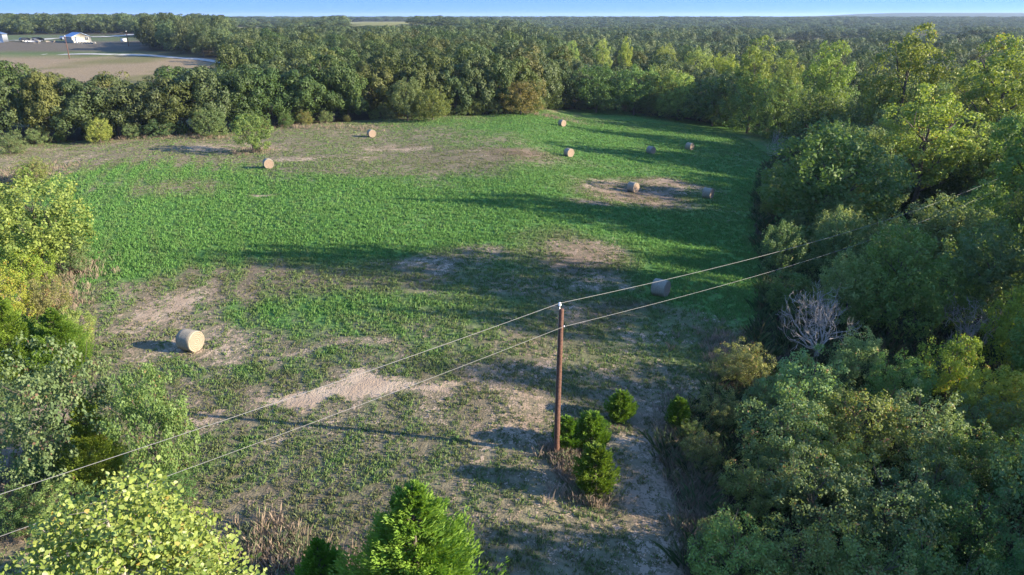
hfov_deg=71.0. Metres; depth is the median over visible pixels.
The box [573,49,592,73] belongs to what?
oak tree
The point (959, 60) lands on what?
oak tree
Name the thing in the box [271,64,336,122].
oak tree
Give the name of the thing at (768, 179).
elm tree
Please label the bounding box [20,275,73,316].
shrub
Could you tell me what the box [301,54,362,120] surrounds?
oak tree
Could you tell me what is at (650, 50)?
oak tree
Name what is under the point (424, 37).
oak tree
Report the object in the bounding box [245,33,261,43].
oak tree
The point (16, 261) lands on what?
shrub
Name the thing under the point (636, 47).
oak tree
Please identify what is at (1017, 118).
elm tree
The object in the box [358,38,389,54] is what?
oak tree
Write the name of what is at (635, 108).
shrub
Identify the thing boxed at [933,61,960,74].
oak tree
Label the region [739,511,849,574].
shrub
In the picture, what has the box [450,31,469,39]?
oak tree
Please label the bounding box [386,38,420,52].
oak tree
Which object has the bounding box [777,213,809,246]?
elm tree
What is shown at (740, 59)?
oak tree
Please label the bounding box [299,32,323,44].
oak tree
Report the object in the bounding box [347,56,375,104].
oak tree
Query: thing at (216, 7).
sky
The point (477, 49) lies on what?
oak tree
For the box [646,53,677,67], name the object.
oak tree
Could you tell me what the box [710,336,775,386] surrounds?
shrub
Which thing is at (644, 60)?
oak tree
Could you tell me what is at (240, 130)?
elm tree
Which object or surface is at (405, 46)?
oak tree
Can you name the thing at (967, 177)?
cottonwood tree
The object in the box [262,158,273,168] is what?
hay bale
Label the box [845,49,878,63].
oak tree
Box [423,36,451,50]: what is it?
oak tree
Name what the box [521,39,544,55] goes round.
oak tree
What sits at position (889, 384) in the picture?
shrub
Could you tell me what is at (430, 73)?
oak tree
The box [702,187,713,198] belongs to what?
hay bale
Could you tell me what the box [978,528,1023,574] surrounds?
shrub
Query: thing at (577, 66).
oak tree
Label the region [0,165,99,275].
elm tree
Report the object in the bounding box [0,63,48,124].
oak tree
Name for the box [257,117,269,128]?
shrub
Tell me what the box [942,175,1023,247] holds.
elm tree
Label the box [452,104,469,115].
shrub
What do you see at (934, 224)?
elm tree
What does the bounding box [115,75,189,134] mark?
oak tree
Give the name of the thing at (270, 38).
oak tree
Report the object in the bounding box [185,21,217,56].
oak tree
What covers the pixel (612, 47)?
oak tree
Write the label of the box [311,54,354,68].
oak tree
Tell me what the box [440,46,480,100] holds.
oak tree
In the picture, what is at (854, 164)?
elm tree
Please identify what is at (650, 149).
hay bale
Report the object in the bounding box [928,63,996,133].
cottonwood tree
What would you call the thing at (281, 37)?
oak tree
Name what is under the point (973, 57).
oak tree
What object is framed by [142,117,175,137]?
shrub
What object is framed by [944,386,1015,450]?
shrub
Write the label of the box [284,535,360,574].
cedar tree
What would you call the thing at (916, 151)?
cottonwood tree
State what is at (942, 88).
elm tree
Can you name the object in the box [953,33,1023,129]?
cottonwood tree
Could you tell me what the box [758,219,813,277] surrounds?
elm tree
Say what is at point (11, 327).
cedar tree
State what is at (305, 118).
shrub
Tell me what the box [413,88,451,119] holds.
elm tree
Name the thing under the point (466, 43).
oak tree
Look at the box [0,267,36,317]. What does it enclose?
shrub
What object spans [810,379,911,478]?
shrub
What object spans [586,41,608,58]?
oak tree
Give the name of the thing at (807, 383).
shrub
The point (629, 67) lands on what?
oak tree
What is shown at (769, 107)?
elm tree
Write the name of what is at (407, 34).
oak tree
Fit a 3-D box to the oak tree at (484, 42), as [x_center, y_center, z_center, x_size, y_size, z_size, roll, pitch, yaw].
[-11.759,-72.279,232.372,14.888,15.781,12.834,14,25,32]
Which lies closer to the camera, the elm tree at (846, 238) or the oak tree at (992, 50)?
the elm tree at (846, 238)
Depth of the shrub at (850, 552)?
28.35 m
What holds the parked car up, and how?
on the ground at (360, 385)
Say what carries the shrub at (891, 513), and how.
on the ground at (360, 385)
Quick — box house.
[63,32,91,42]
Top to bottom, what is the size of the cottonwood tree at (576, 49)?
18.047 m
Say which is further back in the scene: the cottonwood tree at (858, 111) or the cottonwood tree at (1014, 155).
the cottonwood tree at (858, 111)
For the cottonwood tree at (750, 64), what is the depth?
180.24 m
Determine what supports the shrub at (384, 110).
on the ground at (360, 385)
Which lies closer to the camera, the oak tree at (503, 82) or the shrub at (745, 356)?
the shrub at (745, 356)
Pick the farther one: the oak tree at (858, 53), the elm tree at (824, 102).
the oak tree at (858, 53)
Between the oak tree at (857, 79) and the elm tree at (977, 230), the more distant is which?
the oak tree at (857, 79)
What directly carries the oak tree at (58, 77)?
on the ground at (360, 385)
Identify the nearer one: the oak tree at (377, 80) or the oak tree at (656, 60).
the oak tree at (377, 80)
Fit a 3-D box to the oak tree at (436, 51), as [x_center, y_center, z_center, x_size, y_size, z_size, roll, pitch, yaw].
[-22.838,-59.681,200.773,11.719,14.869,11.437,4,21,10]
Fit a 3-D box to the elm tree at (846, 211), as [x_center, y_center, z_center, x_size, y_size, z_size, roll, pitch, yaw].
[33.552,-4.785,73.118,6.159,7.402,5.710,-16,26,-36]
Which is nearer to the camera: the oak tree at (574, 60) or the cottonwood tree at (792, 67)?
the cottonwood tree at (792, 67)
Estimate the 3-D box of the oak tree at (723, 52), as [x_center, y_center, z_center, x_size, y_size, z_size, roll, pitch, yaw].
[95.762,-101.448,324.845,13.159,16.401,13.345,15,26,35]
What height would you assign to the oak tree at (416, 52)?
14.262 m
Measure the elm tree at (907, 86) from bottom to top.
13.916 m
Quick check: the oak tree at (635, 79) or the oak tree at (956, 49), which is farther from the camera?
the oak tree at (956, 49)
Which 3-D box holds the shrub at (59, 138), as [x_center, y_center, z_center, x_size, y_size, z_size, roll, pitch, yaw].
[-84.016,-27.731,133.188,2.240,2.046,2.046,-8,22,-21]
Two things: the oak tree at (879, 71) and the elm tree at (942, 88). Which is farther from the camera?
the oak tree at (879, 71)
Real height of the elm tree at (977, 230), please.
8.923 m
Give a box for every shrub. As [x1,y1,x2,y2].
[0,130,28,153]
[0,242,57,289]
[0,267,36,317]
[0,330,123,496]
[0,483,46,538]
[9,155,53,181]
[11,444,59,484]
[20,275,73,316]
[20,478,94,544]
[24,125,52,144]
[50,231,94,276]
[52,132,65,141]
[58,305,96,342]
[98,359,201,492]
[121,122,142,137]
[127,462,197,506]
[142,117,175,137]
[175,124,189,135]
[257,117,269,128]
[276,110,293,127]
[295,109,313,124]
[317,110,334,123]
[343,114,350,121]
[377,101,392,117]
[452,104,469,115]
[466,97,485,114]
[485,98,502,114]
[547,103,554,109]
[559,98,571,108]
[574,100,586,109]
[627,103,640,112]
[676,418,705,439]
[678,430,724,475]
[684,502,790,574]
[688,382,748,428]
[695,510,740,560]
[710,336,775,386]
[718,456,793,527]
[734,388,838,491]
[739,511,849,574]
[741,374,794,429]
[756,442,874,546]
[759,343,857,441]
[799,518,939,574]
[803,429,878,501]
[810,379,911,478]
[826,325,888,380]
[830,452,954,566]
[861,347,938,416]
[869,378,972,476]
[886,531,1003,574]
[888,443,978,523]
[915,480,1008,574]
[917,327,988,406]
[920,418,1019,500]
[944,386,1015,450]
[968,423,1023,517]
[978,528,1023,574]
[981,434,1023,559]
[984,388,1023,468]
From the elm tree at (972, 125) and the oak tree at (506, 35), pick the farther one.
the oak tree at (506, 35)
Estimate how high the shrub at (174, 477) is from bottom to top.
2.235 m
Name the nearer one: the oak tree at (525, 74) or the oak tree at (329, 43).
the oak tree at (525, 74)
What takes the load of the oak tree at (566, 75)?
on the ground at (360, 385)
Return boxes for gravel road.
[42,53,219,62]
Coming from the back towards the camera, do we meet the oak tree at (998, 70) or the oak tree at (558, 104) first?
the oak tree at (998, 70)
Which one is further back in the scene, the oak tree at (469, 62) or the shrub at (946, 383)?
the oak tree at (469, 62)
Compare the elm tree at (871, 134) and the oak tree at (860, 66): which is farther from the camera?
the oak tree at (860, 66)
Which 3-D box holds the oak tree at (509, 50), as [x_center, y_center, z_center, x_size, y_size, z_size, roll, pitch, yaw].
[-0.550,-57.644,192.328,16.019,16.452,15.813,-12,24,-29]
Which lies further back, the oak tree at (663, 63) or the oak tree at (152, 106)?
the oak tree at (663, 63)
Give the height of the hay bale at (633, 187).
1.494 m
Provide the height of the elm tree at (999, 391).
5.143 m
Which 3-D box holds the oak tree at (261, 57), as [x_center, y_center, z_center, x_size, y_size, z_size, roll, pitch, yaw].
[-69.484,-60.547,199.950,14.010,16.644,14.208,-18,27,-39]
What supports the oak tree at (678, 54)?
on the ground at (360, 385)
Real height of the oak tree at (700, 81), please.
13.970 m
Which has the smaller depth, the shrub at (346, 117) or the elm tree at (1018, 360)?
the elm tree at (1018, 360)
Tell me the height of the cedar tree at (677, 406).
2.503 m
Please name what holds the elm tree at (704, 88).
on the ground at (360, 385)
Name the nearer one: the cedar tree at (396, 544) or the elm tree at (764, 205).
the cedar tree at (396, 544)
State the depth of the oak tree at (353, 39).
284.95 m
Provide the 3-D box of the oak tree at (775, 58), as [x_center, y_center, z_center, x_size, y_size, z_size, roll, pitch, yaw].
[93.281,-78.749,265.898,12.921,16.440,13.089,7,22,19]
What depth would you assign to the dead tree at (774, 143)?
144.00 m
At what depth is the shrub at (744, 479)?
34.73 m
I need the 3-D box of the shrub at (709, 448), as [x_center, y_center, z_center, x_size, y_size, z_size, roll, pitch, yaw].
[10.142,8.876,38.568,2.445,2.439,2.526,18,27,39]
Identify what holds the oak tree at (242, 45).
on the ground at (360, 385)
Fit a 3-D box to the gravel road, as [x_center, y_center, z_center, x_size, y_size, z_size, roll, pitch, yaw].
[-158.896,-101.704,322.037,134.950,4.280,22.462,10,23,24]
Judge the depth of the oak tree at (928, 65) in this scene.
201.96 m
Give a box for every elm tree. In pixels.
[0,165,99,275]
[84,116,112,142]
[187,107,228,135]
[229,113,274,152]
[385,76,424,120]
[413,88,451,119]
[498,80,544,114]
[570,62,625,111]
[608,63,665,114]
[638,62,683,117]
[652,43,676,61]
[654,70,703,120]
[680,46,714,75]
[681,76,743,126]
[711,53,738,73]
[717,68,778,132]
[750,75,812,139]
[756,120,919,247]
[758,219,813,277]
[759,170,782,186]
[759,178,789,199]
[760,184,790,217]
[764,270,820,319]
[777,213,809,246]
[780,82,854,151]
[783,175,804,200]
[805,207,874,281]
[805,222,835,257]
[806,189,865,239]
[808,245,887,330]
[810,204,869,270]
[813,118,861,183]
[815,113,853,131]
[820,159,880,214]
[821,267,865,315]
[823,123,894,191]
[828,85,860,105]
[834,125,897,183]
[840,119,872,130]
[840,139,912,232]
[841,124,871,140]
[841,216,956,342]
[846,213,924,285]
[868,104,921,134]
[881,129,947,205]
[884,82,924,95]
[884,110,944,133]
[885,189,976,271]
[905,105,959,143]
[911,147,961,200]
[912,252,990,332]
[927,197,980,254]
[936,81,948,90]
[936,147,986,207]
[936,203,1012,270]
[937,218,1023,335]
[938,113,987,139]
[941,124,986,173]
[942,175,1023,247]
[942,214,1023,302]
[946,131,983,202]
[951,132,1023,207]
[953,192,1003,209]
[953,364,1023,443]
[969,110,1023,137]
[970,284,1023,376]
[975,130,1019,196]
[979,121,1021,153]
[981,183,1023,290]
[998,315,1023,396]
[1007,218,1023,284]
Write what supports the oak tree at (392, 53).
on the ground at (360, 385)
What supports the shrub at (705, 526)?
on the ground at (360, 385)
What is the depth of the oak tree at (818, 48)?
307.66 m
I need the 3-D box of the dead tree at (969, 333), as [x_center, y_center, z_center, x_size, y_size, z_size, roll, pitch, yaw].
[34.825,3.207,54.752,4.013,5.291,4.999,14,25,32]
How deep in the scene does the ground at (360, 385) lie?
53.56 m
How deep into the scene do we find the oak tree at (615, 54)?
296.81 m
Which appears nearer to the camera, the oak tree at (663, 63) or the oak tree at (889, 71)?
the oak tree at (889, 71)
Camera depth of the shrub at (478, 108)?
170.07 m
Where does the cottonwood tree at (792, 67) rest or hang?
on the ground at (360, 385)
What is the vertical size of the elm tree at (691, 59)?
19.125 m
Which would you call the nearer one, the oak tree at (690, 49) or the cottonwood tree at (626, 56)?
the cottonwood tree at (626, 56)
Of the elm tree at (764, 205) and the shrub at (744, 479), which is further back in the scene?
the elm tree at (764, 205)
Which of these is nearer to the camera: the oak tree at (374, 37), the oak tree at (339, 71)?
the oak tree at (339, 71)
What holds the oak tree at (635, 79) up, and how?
on the ground at (360, 385)
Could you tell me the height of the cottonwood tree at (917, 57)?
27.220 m
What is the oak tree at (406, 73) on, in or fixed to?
on the ground at (360, 385)
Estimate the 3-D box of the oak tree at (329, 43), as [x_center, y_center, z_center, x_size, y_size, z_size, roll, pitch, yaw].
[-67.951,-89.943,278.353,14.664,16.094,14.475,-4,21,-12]
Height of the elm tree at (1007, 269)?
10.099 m
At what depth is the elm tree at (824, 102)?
144.70 m
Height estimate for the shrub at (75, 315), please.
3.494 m
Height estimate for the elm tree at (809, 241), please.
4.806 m
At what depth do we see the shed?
411.59 m
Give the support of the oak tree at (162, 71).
on the ground at (360, 385)
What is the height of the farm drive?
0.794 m
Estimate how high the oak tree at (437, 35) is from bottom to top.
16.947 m
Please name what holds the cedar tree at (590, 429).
on the ground at (360, 385)
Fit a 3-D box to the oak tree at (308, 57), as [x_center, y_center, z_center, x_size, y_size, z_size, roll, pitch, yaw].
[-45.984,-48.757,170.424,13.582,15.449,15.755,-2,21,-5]
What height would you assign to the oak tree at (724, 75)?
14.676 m
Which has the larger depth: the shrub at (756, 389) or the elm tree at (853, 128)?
the elm tree at (853, 128)
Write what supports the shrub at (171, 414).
on the ground at (360, 385)
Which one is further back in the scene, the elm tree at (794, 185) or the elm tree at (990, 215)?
the elm tree at (794, 185)
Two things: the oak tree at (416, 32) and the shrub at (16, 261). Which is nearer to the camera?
the shrub at (16, 261)
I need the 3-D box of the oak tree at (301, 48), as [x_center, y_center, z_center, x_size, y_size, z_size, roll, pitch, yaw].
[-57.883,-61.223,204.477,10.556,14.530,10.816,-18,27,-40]
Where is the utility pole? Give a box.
[554,302,564,452]
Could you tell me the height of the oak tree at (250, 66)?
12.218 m
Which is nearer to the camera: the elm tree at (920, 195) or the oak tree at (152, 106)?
the elm tree at (920, 195)
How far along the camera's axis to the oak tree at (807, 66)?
227.93 m
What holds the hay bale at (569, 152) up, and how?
on the ground at (360, 385)
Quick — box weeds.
[0,108,789,574]
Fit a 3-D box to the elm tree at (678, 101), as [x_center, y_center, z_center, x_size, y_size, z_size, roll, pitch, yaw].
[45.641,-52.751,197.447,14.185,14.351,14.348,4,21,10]
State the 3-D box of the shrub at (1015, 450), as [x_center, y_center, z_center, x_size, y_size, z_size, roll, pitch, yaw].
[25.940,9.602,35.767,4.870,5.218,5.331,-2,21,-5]
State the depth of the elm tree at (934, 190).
106.69 m
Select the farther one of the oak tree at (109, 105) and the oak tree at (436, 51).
the oak tree at (436, 51)
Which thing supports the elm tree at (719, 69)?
on the ground at (360, 385)
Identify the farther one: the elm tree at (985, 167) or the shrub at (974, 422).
the elm tree at (985, 167)
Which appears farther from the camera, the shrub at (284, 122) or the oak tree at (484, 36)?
the oak tree at (484, 36)
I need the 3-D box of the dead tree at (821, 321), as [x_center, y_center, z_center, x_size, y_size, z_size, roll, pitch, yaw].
[21.831,2.851,51.373,5.837,5.846,6.140,8,22,20]
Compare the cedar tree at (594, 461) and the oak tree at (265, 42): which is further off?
the oak tree at (265, 42)
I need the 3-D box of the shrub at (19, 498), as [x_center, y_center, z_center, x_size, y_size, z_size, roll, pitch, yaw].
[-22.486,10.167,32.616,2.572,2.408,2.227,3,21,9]
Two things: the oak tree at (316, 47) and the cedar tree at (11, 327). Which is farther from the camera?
the oak tree at (316, 47)
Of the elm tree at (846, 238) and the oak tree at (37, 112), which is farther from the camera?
the oak tree at (37, 112)
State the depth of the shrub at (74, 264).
64.28 m
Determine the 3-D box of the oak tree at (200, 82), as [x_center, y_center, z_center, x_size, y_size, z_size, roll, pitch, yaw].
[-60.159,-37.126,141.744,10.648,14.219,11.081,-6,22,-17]
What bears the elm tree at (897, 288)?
on the ground at (360, 385)
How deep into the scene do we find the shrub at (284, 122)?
150.38 m
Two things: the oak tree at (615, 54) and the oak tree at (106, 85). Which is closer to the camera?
the oak tree at (106, 85)
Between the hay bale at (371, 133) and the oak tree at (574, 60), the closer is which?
the hay bale at (371, 133)
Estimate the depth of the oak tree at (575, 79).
201.00 m
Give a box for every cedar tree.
[0,296,51,380]
[22,307,97,374]
[53,397,131,493]
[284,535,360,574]
[327,478,509,574]
[550,414,584,451]
[571,441,620,500]
[572,409,611,447]
[603,388,638,423]
[664,394,691,429]
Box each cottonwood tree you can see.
[0,455,270,574]
[563,40,579,62]
[592,38,612,74]
[617,36,632,68]
[724,35,785,130]
[771,48,804,126]
[798,39,857,116]
[843,74,892,130]
[858,22,956,129]
[875,82,989,218]
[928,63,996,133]
[944,122,1014,191]
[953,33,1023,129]
[980,112,1023,204]
[994,63,1023,110]
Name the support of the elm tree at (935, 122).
on the ground at (360, 385)
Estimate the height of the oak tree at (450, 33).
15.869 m
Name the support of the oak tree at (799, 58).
on the ground at (360, 385)
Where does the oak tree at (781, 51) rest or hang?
on the ground at (360, 385)
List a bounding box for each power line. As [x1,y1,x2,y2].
[0,178,998,494]
[0,190,996,536]
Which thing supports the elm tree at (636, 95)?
on the ground at (360, 385)
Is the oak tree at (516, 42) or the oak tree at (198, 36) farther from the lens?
the oak tree at (198, 36)
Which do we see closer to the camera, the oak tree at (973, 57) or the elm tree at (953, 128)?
the elm tree at (953, 128)
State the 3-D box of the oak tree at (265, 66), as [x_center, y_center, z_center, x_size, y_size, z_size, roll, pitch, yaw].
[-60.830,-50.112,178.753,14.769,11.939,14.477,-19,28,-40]
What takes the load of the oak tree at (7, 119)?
on the ground at (360, 385)
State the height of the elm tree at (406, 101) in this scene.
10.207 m
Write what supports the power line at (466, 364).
attached to the utility pole
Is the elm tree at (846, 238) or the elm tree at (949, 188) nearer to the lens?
the elm tree at (846, 238)
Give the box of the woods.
[0,12,1023,114]
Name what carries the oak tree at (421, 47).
on the ground at (360, 385)
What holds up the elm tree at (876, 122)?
on the ground at (360, 385)
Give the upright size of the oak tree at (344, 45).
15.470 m
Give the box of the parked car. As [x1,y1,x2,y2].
[19,38,30,41]
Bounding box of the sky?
[0,0,1023,15]
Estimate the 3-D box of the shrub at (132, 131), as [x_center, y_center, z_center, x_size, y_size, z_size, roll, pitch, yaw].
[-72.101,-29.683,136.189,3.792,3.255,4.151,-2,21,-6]
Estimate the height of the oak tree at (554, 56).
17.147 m
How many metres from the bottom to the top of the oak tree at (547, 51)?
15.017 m
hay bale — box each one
[175,329,204,351]
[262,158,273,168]
[367,129,375,137]
[558,120,565,126]
[564,148,573,156]
[627,181,639,192]
[646,146,655,153]
[651,278,670,297]
[685,142,693,149]
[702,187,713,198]
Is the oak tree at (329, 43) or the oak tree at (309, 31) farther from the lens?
the oak tree at (309, 31)
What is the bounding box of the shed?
[0,32,8,42]
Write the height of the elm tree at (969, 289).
7.080 m
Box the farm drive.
[43,34,133,39]
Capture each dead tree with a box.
[766,131,789,155]
[777,281,860,360]
[942,292,1005,356]
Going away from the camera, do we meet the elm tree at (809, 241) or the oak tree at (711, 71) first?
the elm tree at (809, 241)
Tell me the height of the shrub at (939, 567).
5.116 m
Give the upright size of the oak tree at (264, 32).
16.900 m
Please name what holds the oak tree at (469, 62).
on the ground at (360, 385)
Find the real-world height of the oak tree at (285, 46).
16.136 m
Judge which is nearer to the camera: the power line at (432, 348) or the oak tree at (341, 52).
the power line at (432, 348)
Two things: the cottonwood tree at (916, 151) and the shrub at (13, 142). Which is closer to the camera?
the cottonwood tree at (916, 151)
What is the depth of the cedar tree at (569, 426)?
38.56 m
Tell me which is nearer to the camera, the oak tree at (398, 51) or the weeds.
the weeds
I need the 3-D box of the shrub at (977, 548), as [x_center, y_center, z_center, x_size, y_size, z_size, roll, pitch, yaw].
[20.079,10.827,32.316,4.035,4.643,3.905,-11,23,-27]
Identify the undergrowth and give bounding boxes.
[639,139,1023,574]
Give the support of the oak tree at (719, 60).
on the ground at (360, 385)
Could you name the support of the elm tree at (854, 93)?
on the ground at (360, 385)
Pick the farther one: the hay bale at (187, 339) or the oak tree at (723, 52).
the oak tree at (723, 52)
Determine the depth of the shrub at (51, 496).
32.45 m
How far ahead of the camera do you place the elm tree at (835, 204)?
77.28 m
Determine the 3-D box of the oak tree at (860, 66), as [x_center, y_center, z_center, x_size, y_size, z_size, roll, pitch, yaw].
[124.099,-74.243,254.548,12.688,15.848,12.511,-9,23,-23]
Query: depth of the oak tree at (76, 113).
131.10 m
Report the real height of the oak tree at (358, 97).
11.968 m
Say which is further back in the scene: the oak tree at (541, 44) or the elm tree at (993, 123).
the oak tree at (541, 44)
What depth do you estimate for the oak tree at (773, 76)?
200.04 m
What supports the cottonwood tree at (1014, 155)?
on the ground at (360, 385)
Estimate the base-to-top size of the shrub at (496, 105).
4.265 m
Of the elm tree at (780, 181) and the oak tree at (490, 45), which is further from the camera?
the oak tree at (490, 45)
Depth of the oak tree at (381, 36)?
287.33 m
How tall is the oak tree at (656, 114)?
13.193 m
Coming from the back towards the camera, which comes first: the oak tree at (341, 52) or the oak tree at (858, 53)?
the oak tree at (858, 53)
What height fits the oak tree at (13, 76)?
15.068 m
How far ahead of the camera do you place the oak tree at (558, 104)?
191.67 m
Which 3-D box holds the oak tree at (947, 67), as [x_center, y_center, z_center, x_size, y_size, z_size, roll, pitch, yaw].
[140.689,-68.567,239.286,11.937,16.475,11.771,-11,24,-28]
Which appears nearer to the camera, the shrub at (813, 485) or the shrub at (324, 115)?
the shrub at (813, 485)
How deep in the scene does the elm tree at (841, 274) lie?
56.73 m
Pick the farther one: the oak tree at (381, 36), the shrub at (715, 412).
the oak tree at (381, 36)
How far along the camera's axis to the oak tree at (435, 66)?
177.06 m
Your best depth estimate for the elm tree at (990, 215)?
70.65 m
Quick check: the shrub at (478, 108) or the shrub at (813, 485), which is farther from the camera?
the shrub at (478, 108)
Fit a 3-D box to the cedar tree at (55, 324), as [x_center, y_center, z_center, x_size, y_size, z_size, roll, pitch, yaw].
[-29.217,3.588,46.233,4.278,4.928,4.232,-15,25,-34]
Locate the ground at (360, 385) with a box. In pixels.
[0,13,1023,574]
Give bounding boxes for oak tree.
[0,60,33,132]
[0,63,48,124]
[0,80,27,135]
[9,71,68,141]
[34,73,85,131]
[36,77,114,140]
[73,74,151,139]
[90,71,130,129]
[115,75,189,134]
[142,65,208,125]
[146,75,209,133]
[175,64,236,133]
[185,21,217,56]
[199,66,238,97]
[207,44,249,79]
[216,63,273,130]
[218,63,263,97]
[221,42,256,66]
[231,33,254,49]
[238,67,293,125]
[241,39,285,65]
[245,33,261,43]
[249,55,310,108]
[256,40,287,60]
[257,36,281,50]
[257,61,288,73]
[258,28,284,40]
[270,32,289,42]
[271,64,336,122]
[272,39,309,62]
[289,29,319,39]
[289,37,325,53]
[289,47,343,112]
[292,46,318,58]
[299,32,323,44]
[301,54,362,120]
[310,33,327,41]
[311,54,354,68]
[313,47,359,62]
[316,34,345,46]
[327,68,369,119]
[332,39,356,47]
[333,38,362,56]
[342,50,380,61]
[344,31,368,45]
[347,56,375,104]
[348,56,397,115]
[357,31,384,48]
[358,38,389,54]
[359,40,380,53]
[364,46,401,99]
[368,34,390,47]
[382,52,436,117]
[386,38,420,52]
[386,48,414,91]
[389,34,413,47]
[395,32,410,42]
[399,43,425,54]
[402,49,438,72]
[403,29,423,37]
[404,38,425,54]
[407,50,455,115]
[410,55,455,87]
[412,41,445,53]
[413,35,431,44]
[418,31,439,42]
[422,46,448,71]
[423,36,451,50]
[429,29,449,40]
[434,64,476,113]
[438,34,467,46]
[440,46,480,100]
[443,42,458,56]
[444,30,457,40]
[447,38,468,48]
[448,40,486,61]
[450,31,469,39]
[453,43,500,97]
[454,53,497,113]
[459,37,493,50]
[463,39,492,50]
[468,34,490,42]
[474,53,518,113]
[489,40,533,67]
[498,30,522,41]
[498,55,544,113]
[499,39,527,51]
[505,44,546,109]
[512,42,544,57]
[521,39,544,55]
[527,38,547,55]
[531,53,562,110]
[539,34,561,47]
[542,48,566,63]
[543,56,564,109]
[546,45,578,70]
[548,58,574,107]
[554,65,581,106]
[556,51,586,75]
[568,60,594,107]
[570,39,590,53]
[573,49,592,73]
[574,44,598,62]
[585,66,615,109]
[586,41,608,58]
[592,41,613,53]
[604,66,628,109]
[608,56,624,69]
[610,46,627,59]
[611,43,643,58]
[614,50,648,69]
[615,60,643,76]
[618,73,650,110]
[634,52,670,71]
[635,70,671,115]
[640,50,671,60]
[644,46,664,55]
[645,60,683,75]
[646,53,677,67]
[663,62,695,79]
[663,79,695,119]
[674,49,698,61]
[676,44,694,54]
[678,47,702,62]
[682,71,717,120]
[690,67,721,82]
[708,71,740,123]
[709,55,736,71]
[711,44,737,59]
[735,54,754,65]
[754,70,801,107]
[756,52,782,67]
[768,42,796,57]
[770,64,805,74]
[785,56,802,63]
[790,48,817,60]
[794,60,812,74]
[799,65,837,118]
[812,46,832,59]
[815,55,844,73]
[826,69,875,111]
[838,58,861,76]
[840,51,869,72]
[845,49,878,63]
[847,55,880,72]
[851,49,874,57]
[857,66,896,94]
[858,66,891,76]
[862,57,899,72]
[901,72,940,87]
[908,64,941,80]
[923,57,954,82]
[932,52,962,70]
[933,53,964,66]
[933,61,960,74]
[943,43,969,58]
[965,53,998,65]
[969,49,997,58]
[971,66,1009,77]
[978,51,1001,67]
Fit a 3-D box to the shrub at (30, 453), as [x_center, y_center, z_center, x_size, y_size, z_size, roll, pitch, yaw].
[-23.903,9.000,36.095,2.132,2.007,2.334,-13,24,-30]
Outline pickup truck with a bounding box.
[25,38,40,42]
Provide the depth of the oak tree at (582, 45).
324.88 m
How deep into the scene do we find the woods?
594.09 m
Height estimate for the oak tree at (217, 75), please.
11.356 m
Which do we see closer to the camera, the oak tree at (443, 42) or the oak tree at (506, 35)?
the oak tree at (443, 42)
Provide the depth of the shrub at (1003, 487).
33.18 m
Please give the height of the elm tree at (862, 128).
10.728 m
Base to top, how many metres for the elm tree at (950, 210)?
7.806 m
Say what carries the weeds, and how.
on the ground at (360, 385)
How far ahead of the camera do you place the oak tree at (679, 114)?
200.86 m
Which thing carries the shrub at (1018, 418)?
on the ground at (360, 385)
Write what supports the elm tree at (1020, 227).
on the ground at (360, 385)
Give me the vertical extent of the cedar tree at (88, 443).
5.407 m
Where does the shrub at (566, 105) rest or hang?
on the ground at (360, 385)
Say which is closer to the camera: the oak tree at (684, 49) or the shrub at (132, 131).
the shrub at (132, 131)
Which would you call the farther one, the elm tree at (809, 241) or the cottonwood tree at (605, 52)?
the cottonwood tree at (605, 52)
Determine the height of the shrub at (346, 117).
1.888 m
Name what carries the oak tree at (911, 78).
on the ground at (360, 385)
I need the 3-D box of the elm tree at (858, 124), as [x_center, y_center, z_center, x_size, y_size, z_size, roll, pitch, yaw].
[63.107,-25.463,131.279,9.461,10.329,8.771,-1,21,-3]
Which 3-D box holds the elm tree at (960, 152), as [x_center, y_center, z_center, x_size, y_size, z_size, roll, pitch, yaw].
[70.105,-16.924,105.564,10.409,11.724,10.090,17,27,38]
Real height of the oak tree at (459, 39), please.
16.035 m
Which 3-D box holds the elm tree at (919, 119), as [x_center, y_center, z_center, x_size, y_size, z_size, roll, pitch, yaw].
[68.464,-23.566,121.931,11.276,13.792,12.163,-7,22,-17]
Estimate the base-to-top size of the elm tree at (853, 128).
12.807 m
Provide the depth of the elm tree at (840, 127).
112.42 m
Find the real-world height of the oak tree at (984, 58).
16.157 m
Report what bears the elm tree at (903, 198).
on the ground at (360, 385)
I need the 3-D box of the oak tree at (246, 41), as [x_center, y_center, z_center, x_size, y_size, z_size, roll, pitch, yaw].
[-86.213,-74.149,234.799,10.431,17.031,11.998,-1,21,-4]
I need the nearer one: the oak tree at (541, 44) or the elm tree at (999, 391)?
the elm tree at (999, 391)
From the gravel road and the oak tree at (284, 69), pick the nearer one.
the oak tree at (284, 69)
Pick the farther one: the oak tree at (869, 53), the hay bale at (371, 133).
the oak tree at (869, 53)
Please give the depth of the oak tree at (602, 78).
207.00 m
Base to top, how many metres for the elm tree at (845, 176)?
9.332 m
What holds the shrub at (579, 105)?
on the ground at (360, 385)
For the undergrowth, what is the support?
on the ground at (360, 385)
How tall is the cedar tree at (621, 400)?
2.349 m
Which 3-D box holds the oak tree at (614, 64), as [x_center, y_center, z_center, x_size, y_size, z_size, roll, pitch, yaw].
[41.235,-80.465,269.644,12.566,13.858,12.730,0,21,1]
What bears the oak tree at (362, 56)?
on the ground at (360, 385)
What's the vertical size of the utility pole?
9.253 m
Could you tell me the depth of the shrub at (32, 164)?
99.89 m

